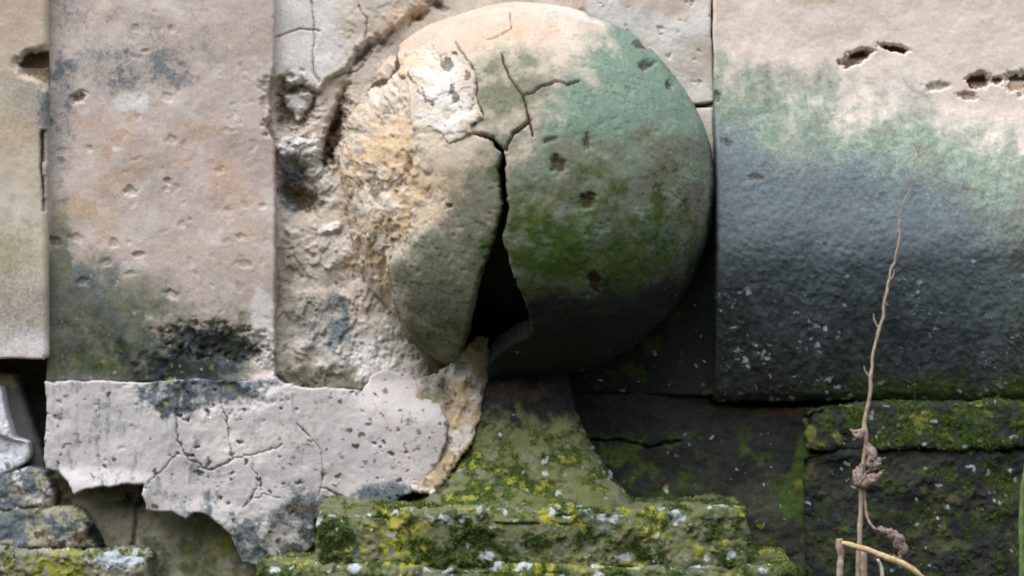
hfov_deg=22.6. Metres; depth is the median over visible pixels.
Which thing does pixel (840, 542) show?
dry stalk
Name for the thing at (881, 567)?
bleached stalk
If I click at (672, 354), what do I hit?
stone block
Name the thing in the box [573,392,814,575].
wall stone
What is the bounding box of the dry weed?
[850,142,925,575]
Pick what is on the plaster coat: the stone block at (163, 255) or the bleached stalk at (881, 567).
the stone block at (163, 255)
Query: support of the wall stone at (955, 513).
on the footing
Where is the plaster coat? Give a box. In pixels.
[44,369,447,564]
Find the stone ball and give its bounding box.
[339,2,714,376]
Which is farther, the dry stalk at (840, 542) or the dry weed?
the dry weed
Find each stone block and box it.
[0,0,49,358]
[46,0,277,381]
[267,0,713,389]
[568,107,713,395]
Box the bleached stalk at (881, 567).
[876,559,883,575]
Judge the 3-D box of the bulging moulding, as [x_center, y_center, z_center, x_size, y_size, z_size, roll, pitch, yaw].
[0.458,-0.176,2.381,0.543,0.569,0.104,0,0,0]
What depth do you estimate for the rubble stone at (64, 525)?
2.38 m
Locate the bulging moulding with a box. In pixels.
[710,0,1023,401]
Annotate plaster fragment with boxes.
[0,385,32,472]
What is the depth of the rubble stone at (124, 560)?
2.36 m
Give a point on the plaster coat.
(254, 469)
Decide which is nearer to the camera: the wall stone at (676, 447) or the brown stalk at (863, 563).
the brown stalk at (863, 563)
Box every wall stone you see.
[0,372,45,467]
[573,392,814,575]
[801,396,1023,452]
[802,446,1023,575]
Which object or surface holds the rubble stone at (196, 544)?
on the footing
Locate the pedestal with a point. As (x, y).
(518, 480)
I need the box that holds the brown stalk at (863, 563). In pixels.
[860,551,867,575]
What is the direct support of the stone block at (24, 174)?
on the wall stone at (25, 420)
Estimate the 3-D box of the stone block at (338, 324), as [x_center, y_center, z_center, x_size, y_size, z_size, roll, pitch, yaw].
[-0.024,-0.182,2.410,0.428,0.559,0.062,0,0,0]
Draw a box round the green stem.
[1018,469,1023,575]
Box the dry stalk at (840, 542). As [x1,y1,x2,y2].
[836,538,923,575]
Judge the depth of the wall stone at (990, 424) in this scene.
2.37 m
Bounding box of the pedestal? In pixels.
[255,335,800,575]
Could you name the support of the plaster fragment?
on the rubble stone at (31, 486)
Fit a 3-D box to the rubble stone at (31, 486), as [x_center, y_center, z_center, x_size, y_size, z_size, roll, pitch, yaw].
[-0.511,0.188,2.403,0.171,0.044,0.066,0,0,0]
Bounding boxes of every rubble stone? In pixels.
[0,465,58,510]
[0,504,104,547]
[0,544,155,575]
[54,472,316,575]
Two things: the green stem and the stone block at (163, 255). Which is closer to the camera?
the green stem
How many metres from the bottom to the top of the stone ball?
0.352 m

